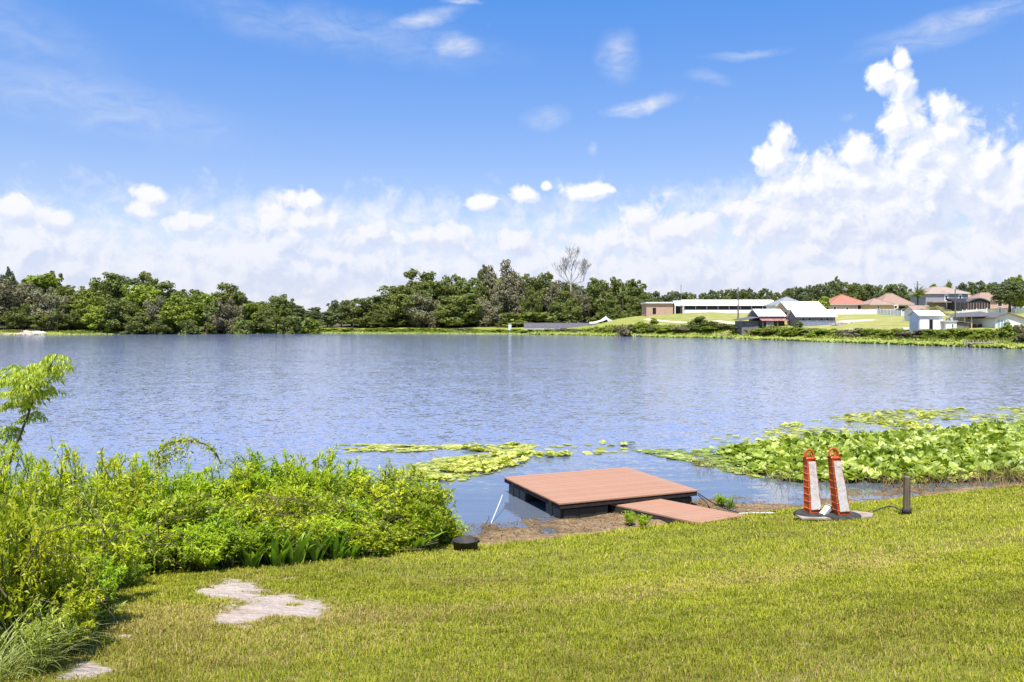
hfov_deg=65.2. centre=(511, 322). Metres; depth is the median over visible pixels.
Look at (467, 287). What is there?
oak tree
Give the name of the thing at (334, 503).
vine mound
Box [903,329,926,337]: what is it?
olive bush
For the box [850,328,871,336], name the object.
olive bush
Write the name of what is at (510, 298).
mossy oak
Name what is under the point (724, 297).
oak tree
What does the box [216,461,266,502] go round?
yellow green shrub
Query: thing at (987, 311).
picket fence
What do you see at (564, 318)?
dark bush
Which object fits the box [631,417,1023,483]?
lily bed
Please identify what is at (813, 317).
shed
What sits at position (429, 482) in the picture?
leafy shrub
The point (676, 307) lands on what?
arched annex
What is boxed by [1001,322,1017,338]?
green bush
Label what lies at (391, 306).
oak tree
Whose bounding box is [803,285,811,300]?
dark tree
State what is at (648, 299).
oak tree
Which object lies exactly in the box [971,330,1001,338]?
green bush
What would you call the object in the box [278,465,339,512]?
leafy shrub
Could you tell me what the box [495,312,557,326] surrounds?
dark bush
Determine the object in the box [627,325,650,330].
dark bush
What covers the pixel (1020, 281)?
leafy tree
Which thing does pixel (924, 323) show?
double door
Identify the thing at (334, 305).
dark tree
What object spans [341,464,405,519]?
yellow green shrub
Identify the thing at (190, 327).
dark bush
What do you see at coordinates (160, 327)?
oak tree
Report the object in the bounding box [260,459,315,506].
yellow green shrub
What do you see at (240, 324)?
dark bush
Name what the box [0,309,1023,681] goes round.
ground
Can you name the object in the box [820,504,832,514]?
lamp head
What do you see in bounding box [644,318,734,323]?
track
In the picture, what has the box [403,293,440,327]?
mossy oak
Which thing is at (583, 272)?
dead tree
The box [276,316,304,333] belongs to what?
dark bush
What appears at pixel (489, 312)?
mossy oak
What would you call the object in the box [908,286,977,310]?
two storey house
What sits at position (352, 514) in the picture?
leafy shrub
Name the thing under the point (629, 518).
leafy shrub
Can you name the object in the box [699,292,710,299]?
dark tree
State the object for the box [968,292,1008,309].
tan roofed house
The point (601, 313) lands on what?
feather palm
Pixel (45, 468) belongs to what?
yellow green shrub
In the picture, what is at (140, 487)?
yellow green shrub
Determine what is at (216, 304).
cabbage palm
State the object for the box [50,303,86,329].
oak tree
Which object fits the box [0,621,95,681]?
grass clump
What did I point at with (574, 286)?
dark tree
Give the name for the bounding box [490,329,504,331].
green bush
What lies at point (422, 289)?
oak tree
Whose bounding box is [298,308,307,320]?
dark tree
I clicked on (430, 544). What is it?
broadleaf clump
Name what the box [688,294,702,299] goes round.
oak tree
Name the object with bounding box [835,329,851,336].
olive bush
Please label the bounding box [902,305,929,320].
pink hut
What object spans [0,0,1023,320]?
sky
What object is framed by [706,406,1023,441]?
pads
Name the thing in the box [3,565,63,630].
drooping shrub
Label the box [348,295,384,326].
oak tree
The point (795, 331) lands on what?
green bush
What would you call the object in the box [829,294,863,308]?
red roofed house
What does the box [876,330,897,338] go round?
green bush
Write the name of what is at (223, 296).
oak tree
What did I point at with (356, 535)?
yellow green shrub
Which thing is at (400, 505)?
yellow green shrub
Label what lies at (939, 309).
drooping palm
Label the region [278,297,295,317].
open crowned tree
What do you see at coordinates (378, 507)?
vine mound
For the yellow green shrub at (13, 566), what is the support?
on the ground at (250, 609)
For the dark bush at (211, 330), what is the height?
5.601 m
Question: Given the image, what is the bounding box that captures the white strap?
[739,512,772,513]
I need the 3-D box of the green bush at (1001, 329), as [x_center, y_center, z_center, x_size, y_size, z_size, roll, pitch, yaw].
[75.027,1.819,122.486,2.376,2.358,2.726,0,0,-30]
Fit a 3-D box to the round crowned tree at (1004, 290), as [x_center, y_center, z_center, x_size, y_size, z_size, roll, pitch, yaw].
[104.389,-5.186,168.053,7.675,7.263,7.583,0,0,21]
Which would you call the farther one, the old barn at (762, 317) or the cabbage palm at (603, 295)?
the cabbage palm at (603, 295)
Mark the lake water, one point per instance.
(308, 396)
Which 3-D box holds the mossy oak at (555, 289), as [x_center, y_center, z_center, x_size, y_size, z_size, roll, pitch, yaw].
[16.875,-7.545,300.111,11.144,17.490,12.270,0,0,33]
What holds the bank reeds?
on the ground at (250, 609)
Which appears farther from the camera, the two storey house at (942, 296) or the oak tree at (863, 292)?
the oak tree at (863, 292)
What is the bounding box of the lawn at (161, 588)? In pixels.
[0,484,1023,681]
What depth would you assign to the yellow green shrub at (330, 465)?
13.46 m
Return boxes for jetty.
[963,340,1004,346]
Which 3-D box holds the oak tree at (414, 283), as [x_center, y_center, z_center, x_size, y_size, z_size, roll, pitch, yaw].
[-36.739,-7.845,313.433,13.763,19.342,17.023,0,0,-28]
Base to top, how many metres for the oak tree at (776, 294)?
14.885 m
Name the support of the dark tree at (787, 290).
on the ground at (250, 609)
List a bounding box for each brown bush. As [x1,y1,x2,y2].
[613,326,632,336]
[1012,324,1023,342]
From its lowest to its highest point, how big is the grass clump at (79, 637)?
0.316 m
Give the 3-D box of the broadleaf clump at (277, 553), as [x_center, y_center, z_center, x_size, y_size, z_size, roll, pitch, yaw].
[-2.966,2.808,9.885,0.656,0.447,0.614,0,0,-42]
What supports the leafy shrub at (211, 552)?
on the ground at (250, 609)
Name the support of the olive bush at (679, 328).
on the ground at (250, 609)
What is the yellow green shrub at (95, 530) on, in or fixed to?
on the ground at (250, 609)
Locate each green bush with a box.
[300,317,320,333]
[338,328,352,331]
[371,327,387,331]
[402,328,415,331]
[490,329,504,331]
[519,329,534,332]
[601,327,612,331]
[635,321,650,332]
[649,318,658,323]
[655,327,668,332]
[699,326,722,330]
[748,328,761,334]
[776,327,794,335]
[783,328,812,335]
[804,328,827,336]
[812,296,829,308]
[824,328,844,334]
[861,328,880,335]
[872,329,889,334]
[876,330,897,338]
[890,328,910,331]
[918,329,937,338]
[933,328,955,337]
[951,328,978,335]
[968,328,994,338]
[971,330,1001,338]
[993,327,1010,337]
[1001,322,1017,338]
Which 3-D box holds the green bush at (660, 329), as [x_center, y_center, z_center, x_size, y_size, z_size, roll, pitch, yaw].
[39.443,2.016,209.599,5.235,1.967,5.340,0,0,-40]
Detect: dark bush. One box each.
[78,321,91,329]
[116,320,125,330]
[173,323,183,333]
[177,319,201,334]
[199,322,218,333]
[220,320,230,333]
[230,326,236,333]
[232,317,250,333]
[246,320,254,333]
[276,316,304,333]
[359,315,377,327]
[390,319,409,326]
[405,316,415,326]
[475,314,494,325]
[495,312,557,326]
[550,313,577,322]
[585,316,598,322]
[595,315,607,322]
[610,313,624,319]
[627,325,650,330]
[646,326,657,330]
[687,316,706,324]
[689,325,705,328]
[700,321,716,325]
[759,330,778,334]
[793,320,802,327]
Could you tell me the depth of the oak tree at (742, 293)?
383.54 m
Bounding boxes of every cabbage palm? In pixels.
[54,309,60,330]
[202,305,211,333]
[212,299,219,333]
[350,302,355,310]
[427,286,432,327]
[599,291,606,322]
[619,283,626,310]
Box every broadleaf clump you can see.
[229,536,271,568]
[248,531,301,565]
[278,521,317,564]
[295,528,337,562]
[317,529,355,559]
[339,536,363,558]
[402,526,445,550]
[417,521,445,549]
[724,495,737,508]
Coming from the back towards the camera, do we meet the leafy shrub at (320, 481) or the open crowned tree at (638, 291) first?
the open crowned tree at (638, 291)
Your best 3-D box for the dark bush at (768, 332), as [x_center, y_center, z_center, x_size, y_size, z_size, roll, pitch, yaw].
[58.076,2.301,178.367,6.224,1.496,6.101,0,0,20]
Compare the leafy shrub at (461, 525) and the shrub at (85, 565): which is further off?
the leafy shrub at (461, 525)
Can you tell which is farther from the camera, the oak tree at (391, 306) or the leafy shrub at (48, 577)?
the oak tree at (391, 306)
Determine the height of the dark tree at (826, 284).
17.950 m
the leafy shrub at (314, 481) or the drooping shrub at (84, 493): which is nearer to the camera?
the drooping shrub at (84, 493)
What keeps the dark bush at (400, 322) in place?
on the ground at (250, 609)
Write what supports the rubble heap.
on the ground at (250, 609)
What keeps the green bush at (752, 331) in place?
on the ground at (250, 609)
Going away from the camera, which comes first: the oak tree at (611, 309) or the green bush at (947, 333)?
the green bush at (947, 333)
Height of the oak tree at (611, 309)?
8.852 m
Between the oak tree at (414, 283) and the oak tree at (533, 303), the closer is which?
the oak tree at (533, 303)
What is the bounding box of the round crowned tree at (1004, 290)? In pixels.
[988,280,1023,311]
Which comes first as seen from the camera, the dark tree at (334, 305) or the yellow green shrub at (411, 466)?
the yellow green shrub at (411, 466)
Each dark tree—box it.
[0,267,15,286]
[121,278,145,294]
[284,303,302,318]
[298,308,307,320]
[303,312,321,320]
[306,307,321,314]
[319,311,339,327]
[326,300,339,313]
[332,309,346,326]
[434,282,452,303]
[564,284,581,296]
[651,290,662,301]
[661,295,668,301]
[667,290,677,301]
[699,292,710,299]
[703,289,719,299]
[727,290,736,299]
[747,287,757,299]
[755,288,770,299]
[782,288,791,295]
[789,286,797,298]
[794,287,807,300]
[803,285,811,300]
[806,284,823,300]
[822,281,830,296]
[824,280,840,297]
[852,282,863,300]
[863,284,880,300]
[899,285,911,300]
[955,282,970,294]
[968,280,987,294]
[1007,277,1022,307]
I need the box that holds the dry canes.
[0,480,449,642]
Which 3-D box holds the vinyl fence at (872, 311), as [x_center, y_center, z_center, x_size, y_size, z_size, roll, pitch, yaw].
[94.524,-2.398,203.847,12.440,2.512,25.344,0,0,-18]
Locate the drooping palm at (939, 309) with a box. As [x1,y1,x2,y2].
[918,306,951,317]
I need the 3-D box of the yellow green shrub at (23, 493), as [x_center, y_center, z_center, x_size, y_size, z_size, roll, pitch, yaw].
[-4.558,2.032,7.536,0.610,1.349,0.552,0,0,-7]
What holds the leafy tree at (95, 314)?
on the ground at (250, 609)
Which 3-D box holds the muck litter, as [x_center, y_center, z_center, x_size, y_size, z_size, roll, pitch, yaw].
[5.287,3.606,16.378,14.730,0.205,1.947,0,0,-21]
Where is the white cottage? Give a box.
[968,312,1023,327]
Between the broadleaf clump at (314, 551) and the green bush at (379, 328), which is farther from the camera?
the green bush at (379, 328)
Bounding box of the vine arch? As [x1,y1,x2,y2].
[147,432,223,484]
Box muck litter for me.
[460,479,1023,541]
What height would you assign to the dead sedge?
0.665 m
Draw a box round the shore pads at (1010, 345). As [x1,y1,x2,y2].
[0,331,1023,348]
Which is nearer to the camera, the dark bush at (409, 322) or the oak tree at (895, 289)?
the dark bush at (409, 322)
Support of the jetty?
on the ground at (250, 609)
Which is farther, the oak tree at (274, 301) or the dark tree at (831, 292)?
the dark tree at (831, 292)
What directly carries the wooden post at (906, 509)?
on the ground at (250, 609)
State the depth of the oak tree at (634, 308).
272.81 m
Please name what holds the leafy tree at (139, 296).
on the ground at (250, 609)
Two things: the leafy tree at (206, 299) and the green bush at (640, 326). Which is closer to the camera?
the green bush at (640, 326)
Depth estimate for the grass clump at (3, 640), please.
5.34 m
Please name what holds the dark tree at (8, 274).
on the ground at (250, 609)
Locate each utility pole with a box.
[737,287,738,318]
[955,290,955,320]
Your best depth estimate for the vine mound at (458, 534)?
12.85 m
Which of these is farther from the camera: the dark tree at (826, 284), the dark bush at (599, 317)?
the dark tree at (826, 284)
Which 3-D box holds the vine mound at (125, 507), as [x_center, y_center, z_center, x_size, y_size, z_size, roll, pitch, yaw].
[-4.730,2.570,9.792,0.832,1.108,0.900,0,0,30]
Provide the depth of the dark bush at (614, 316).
268.32 m
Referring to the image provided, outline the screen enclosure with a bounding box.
[966,298,990,310]
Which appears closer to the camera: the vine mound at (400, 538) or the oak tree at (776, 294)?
the vine mound at (400, 538)
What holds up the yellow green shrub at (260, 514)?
on the ground at (250, 609)
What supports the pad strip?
on the lake water
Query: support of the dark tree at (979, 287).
on the ground at (250, 609)
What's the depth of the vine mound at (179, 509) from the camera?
9.88 m
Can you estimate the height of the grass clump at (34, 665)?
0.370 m
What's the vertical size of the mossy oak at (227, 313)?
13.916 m
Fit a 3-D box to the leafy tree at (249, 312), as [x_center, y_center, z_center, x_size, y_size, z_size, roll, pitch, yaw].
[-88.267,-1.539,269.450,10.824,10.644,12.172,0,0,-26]
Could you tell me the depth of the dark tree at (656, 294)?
394.92 m
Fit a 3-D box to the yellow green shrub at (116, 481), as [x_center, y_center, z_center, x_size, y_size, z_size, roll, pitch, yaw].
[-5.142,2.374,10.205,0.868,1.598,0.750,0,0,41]
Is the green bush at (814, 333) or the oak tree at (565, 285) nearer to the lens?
the green bush at (814, 333)
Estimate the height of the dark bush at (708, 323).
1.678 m
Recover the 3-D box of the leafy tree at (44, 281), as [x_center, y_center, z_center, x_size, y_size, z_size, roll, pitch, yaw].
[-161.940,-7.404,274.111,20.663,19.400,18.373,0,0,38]
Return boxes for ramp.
[610,499,744,524]
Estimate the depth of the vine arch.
11.24 m
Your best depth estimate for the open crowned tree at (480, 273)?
308.94 m
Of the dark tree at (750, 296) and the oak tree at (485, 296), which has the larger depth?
the dark tree at (750, 296)
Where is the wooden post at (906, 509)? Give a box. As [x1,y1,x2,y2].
[902,476,911,514]
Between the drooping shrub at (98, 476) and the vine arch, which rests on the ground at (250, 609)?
the drooping shrub at (98, 476)
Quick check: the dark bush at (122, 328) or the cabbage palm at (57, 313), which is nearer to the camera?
the cabbage palm at (57, 313)
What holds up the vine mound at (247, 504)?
on the ground at (250, 609)
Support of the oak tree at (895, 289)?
on the ground at (250, 609)
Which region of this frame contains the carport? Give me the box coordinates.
[950,311,988,327]
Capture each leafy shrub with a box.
[36,557,59,595]
[82,553,127,623]
[114,559,152,585]
[119,520,175,576]
[124,491,187,571]
[134,447,167,492]
[150,464,195,503]
[152,461,210,494]
[159,468,213,502]
[167,523,224,571]
[172,495,253,532]
[180,523,230,571]
[190,514,247,567]
[196,464,255,503]
[200,518,266,568]
[222,446,286,497]
[229,468,292,505]
[241,517,292,564]
[269,448,330,505]
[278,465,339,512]
[292,469,367,506]
[299,513,353,556]
[332,497,380,526]
[333,457,381,488]
[380,476,419,519]
[400,493,445,545]
[414,476,448,507]
[444,508,469,531]
[621,510,635,525]
[636,514,651,528]
[713,493,728,506]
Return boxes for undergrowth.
[0,472,456,650]
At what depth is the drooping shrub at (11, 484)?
7.26 m
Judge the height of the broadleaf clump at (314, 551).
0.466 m
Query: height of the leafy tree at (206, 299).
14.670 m
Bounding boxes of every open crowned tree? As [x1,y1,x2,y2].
[48,270,63,288]
[138,271,158,288]
[227,291,247,310]
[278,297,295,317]
[476,265,490,295]
[617,279,646,304]
[831,276,840,283]
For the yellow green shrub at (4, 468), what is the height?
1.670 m
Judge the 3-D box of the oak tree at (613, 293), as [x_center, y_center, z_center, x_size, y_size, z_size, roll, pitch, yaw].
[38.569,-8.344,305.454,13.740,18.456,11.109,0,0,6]
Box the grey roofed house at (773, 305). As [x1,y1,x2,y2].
[764,297,797,308]
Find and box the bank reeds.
[0,322,1023,343]
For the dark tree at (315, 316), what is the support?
on the ground at (250, 609)
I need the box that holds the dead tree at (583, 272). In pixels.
[552,244,590,297]
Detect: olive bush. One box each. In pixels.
[553,328,566,331]
[672,326,689,330]
[801,328,818,334]
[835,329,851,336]
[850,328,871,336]
[894,331,919,338]
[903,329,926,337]
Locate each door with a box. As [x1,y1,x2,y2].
[920,319,928,328]
[929,320,932,329]
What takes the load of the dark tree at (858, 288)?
on the ground at (250, 609)
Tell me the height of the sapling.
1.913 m
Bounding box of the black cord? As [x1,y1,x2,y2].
[873,506,901,511]
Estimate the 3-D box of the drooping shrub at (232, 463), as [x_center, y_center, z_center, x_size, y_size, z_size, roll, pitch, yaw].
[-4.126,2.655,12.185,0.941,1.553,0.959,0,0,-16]
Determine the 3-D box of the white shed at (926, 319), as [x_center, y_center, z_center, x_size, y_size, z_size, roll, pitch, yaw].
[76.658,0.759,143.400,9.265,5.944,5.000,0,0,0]
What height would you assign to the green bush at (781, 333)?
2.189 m
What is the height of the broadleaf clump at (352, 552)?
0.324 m
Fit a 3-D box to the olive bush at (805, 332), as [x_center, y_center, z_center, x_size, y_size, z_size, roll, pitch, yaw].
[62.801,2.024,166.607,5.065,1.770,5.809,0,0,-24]
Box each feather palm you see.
[263,316,288,333]
[595,310,606,319]
[906,285,927,304]
[946,279,953,287]
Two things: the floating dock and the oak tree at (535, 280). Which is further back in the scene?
the oak tree at (535, 280)
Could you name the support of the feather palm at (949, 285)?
on the ground at (250, 609)
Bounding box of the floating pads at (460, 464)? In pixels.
[398,449,534,482]
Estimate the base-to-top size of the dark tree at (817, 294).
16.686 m
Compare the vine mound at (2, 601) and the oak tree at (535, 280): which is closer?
the vine mound at (2, 601)
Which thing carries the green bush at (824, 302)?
on the ground at (250, 609)
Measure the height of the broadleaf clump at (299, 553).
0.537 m
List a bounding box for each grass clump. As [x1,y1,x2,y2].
[0,585,95,663]
[0,608,72,677]
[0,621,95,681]
[1,627,93,681]
[7,612,114,657]
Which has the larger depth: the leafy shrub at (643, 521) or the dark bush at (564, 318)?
the dark bush at (564, 318)
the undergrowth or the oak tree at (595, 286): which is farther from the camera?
the oak tree at (595, 286)
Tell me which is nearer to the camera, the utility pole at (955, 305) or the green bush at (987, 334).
the green bush at (987, 334)
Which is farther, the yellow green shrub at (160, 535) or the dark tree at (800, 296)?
the dark tree at (800, 296)
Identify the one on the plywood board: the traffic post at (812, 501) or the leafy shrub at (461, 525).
the traffic post at (812, 501)
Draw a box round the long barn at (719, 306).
[679,300,772,313]
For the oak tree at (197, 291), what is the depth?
296.90 m
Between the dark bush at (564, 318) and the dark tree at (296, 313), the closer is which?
the dark bush at (564, 318)
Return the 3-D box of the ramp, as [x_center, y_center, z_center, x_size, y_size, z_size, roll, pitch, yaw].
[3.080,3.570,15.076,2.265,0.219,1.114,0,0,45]
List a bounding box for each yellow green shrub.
[0,438,34,502]
[0,503,66,658]
[2,470,67,521]
[22,452,80,511]
[31,520,99,643]
[37,436,102,524]
[38,577,104,656]
[47,502,94,562]
[62,467,142,561]
[64,518,129,579]
[77,451,157,498]
[78,509,148,603]
[80,551,117,607]
[85,447,139,513]
[118,458,166,503]
[141,518,192,571]
[189,465,216,488]
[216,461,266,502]
[232,486,291,529]
[249,488,310,532]
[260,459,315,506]
[260,483,337,530]
[280,452,344,492]
[292,513,340,559]
[311,443,362,494]
[338,518,378,549]
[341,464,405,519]
[351,530,388,555]
[377,462,431,488]
[381,491,427,534]
[440,519,459,540]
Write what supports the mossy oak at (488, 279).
on the ground at (250, 609)
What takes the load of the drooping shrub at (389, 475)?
on the ground at (250, 609)
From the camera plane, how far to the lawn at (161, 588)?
7.18 m
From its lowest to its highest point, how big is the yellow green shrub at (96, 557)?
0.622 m
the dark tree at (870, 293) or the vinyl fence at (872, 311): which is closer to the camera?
the vinyl fence at (872, 311)
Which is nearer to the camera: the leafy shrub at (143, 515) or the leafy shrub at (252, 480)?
the leafy shrub at (143, 515)
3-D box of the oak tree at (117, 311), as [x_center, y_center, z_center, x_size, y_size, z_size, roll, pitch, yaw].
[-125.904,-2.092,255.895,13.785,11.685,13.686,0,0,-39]
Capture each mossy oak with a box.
[0,279,43,329]
[26,287,71,330]
[142,296,166,332]
[208,298,245,333]
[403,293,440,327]
[476,294,502,326]
[480,259,515,324]
[493,272,527,317]
[542,280,569,315]
[569,288,592,322]
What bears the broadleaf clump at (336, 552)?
on the ground at (250, 609)
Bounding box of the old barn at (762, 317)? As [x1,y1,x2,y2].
[733,309,788,334]
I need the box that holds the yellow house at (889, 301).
[860,293,914,309]
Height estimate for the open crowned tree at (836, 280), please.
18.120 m
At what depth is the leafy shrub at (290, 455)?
12.67 m
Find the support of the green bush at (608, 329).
on the ground at (250, 609)
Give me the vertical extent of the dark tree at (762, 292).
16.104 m
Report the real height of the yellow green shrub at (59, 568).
0.956 m
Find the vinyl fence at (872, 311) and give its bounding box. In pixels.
[832,309,903,315]
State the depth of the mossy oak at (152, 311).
253.98 m
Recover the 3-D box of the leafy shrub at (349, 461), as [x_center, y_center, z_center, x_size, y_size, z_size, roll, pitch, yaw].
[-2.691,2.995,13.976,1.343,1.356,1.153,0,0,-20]
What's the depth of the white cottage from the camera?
147.00 m
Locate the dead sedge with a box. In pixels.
[682,454,1023,495]
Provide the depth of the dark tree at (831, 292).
310.68 m
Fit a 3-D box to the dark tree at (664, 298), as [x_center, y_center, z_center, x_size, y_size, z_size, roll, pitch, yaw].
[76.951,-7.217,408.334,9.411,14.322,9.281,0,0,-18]
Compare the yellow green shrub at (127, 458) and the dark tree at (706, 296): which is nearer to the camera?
the yellow green shrub at (127, 458)
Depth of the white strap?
15.04 m
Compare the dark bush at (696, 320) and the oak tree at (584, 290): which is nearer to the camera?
the dark bush at (696, 320)
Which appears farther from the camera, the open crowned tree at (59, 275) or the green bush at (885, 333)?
the open crowned tree at (59, 275)
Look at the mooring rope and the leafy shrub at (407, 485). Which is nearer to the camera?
the leafy shrub at (407, 485)
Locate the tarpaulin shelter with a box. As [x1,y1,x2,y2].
[524,323,595,329]
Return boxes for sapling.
[0,353,75,493]
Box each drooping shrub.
[0,449,50,516]
[0,470,48,520]
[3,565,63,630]
[12,594,77,672]
[43,473,88,540]
[44,477,112,546]
[76,463,121,528]
[95,591,125,625]
[123,478,149,499]
[203,461,242,497]
[212,448,268,491]
[326,472,380,519]
[358,457,405,496]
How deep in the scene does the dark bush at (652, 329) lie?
212.47 m
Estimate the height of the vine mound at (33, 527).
1.080 m
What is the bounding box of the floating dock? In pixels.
[503,467,697,518]
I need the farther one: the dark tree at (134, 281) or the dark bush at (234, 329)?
the dark tree at (134, 281)
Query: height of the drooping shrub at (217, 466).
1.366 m
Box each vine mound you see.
[0,494,23,550]
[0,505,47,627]
[0,558,8,625]
[14,509,66,559]
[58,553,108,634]
[107,484,157,537]
[150,487,213,568]
[197,497,265,530]
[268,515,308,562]
[294,492,348,544]
[347,516,399,556]
[348,489,418,530]
[381,524,438,552]
[394,482,456,537]
[437,528,466,545]
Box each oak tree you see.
[0,303,46,330]
[25,313,54,330]
[48,285,88,308]
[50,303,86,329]
[78,282,96,295]
[90,272,132,305]
[93,298,141,331]
[119,312,155,334]
[144,280,193,312]
[148,317,173,333]
[173,289,202,303]
[209,282,245,316]
[251,306,277,332]
[258,294,292,324]
[335,299,361,326]
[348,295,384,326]
[367,309,396,326]
[370,284,418,326]
[388,268,445,318]
[406,279,433,296]
[432,293,484,326]
[434,273,462,316]
[451,277,486,310]
[463,285,489,314]
[482,275,516,294]
[515,273,545,311]
[519,287,542,318]
[534,271,553,313]
[546,281,574,294]
[548,289,582,321]
[577,285,588,320]
[583,277,612,316]
[599,299,627,320]
[601,276,629,309]
[612,285,632,313]
[624,296,643,316]
[644,293,659,301]
[674,291,688,299]
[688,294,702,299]
[718,289,736,299]
[732,289,748,299]
[771,291,789,300]
[836,282,860,298]
[854,284,867,300]
[874,284,888,296]
[884,285,896,293]
[886,283,904,295]
[964,281,975,291]
[981,284,994,291]
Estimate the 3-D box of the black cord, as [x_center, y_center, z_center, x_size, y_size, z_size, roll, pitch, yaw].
[6.639,3.315,14.238,0.394,0.218,1.015,0,0,16]
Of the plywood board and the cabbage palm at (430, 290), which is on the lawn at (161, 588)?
the plywood board
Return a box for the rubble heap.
[828,322,853,324]
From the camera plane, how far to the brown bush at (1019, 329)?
115.96 m
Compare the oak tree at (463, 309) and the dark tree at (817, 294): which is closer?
the oak tree at (463, 309)
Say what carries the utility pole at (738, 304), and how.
on the ground at (250, 609)
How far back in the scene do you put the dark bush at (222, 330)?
259.44 m
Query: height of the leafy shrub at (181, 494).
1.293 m
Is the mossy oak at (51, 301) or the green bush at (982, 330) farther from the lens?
the mossy oak at (51, 301)
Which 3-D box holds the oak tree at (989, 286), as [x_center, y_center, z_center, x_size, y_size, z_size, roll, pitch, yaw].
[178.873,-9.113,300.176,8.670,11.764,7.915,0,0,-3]
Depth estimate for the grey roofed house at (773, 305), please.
238.47 m
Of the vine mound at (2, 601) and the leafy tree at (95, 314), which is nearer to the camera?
the vine mound at (2, 601)
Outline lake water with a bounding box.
[0,333,1023,534]
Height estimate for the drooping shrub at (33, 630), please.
0.526 m
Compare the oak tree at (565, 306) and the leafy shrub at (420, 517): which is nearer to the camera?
the leafy shrub at (420, 517)
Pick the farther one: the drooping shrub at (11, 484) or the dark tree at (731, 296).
the dark tree at (731, 296)
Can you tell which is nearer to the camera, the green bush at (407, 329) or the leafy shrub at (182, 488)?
the leafy shrub at (182, 488)
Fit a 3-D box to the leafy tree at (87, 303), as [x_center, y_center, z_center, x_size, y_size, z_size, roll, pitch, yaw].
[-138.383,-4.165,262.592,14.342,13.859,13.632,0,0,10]
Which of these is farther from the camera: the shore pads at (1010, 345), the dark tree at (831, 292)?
the dark tree at (831, 292)
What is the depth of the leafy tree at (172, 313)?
255.83 m
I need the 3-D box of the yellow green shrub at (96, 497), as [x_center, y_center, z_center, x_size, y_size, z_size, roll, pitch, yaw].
[-4.227,2.122,8.157,0.866,1.358,0.748,0,0,-18]
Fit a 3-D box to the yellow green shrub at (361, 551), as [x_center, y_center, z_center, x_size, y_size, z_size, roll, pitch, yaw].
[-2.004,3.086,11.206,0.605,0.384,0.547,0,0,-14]
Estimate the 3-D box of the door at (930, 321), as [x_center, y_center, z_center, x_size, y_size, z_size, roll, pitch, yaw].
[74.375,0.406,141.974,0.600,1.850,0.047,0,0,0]
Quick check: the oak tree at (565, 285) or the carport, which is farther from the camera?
the oak tree at (565, 285)
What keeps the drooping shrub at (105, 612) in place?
on the ground at (250, 609)
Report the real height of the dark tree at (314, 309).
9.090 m
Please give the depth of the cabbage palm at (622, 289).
289.82 m
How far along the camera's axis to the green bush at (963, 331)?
130.15 m
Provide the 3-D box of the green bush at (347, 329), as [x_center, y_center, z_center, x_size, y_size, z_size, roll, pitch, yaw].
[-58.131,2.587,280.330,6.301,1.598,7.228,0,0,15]
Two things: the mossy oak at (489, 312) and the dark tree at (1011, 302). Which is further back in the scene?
the dark tree at (1011, 302)
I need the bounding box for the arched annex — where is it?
[671,301,683,313]
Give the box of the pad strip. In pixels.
[330,440,636,456]
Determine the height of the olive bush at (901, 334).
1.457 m
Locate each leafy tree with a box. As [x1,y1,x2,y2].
[17,273,71,305]
[68,289,104,319]
[81,305,115,331]
[120,284,162,320]
[156,294,204,333]
[190,293,220,326]
[237,302,263,328]
[1004,274,1023,308]
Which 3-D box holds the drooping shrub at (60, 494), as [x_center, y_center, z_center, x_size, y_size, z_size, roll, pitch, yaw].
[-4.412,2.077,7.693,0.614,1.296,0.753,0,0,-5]
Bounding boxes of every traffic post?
[793,449,824,516]
[825,447,861,520]
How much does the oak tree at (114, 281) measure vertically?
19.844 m
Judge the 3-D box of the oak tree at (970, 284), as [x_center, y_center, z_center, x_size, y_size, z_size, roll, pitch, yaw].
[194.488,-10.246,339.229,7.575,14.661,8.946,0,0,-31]
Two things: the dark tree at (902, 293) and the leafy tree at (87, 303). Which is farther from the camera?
the dark tree at (902, 293)
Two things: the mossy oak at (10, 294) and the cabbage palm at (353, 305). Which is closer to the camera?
the mossy oak at (10, 294)
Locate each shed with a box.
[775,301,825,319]
[786,309,837,326]
[907,310,969,331]
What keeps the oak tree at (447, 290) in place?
on the ground at (250, 609)
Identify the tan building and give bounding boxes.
[640,302,673,316]
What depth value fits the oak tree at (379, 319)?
290.23 m
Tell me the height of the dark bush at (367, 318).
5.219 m
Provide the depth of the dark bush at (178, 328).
255.88 m
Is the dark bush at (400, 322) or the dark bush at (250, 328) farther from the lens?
the dark bush at (400, 322)
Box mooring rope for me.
[698,493,775,512]
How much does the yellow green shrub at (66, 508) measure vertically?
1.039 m
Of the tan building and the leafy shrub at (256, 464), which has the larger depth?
the tan building
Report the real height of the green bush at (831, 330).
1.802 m
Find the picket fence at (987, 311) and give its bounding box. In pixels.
[943,307,1023,320]
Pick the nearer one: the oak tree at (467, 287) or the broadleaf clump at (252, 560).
the broadleaf clump at (252, 560)
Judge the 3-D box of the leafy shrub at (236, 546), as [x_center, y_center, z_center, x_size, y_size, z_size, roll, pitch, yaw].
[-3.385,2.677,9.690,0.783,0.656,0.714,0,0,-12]
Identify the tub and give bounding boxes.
[451,536,479,551]
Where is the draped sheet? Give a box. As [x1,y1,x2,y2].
[590,316,611,323]
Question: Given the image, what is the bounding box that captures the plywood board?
[795,510,873,519]
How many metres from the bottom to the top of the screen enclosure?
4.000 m
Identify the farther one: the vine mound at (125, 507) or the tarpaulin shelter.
the tarpaulin shelter
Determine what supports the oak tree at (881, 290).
on the ground at (250, 609)

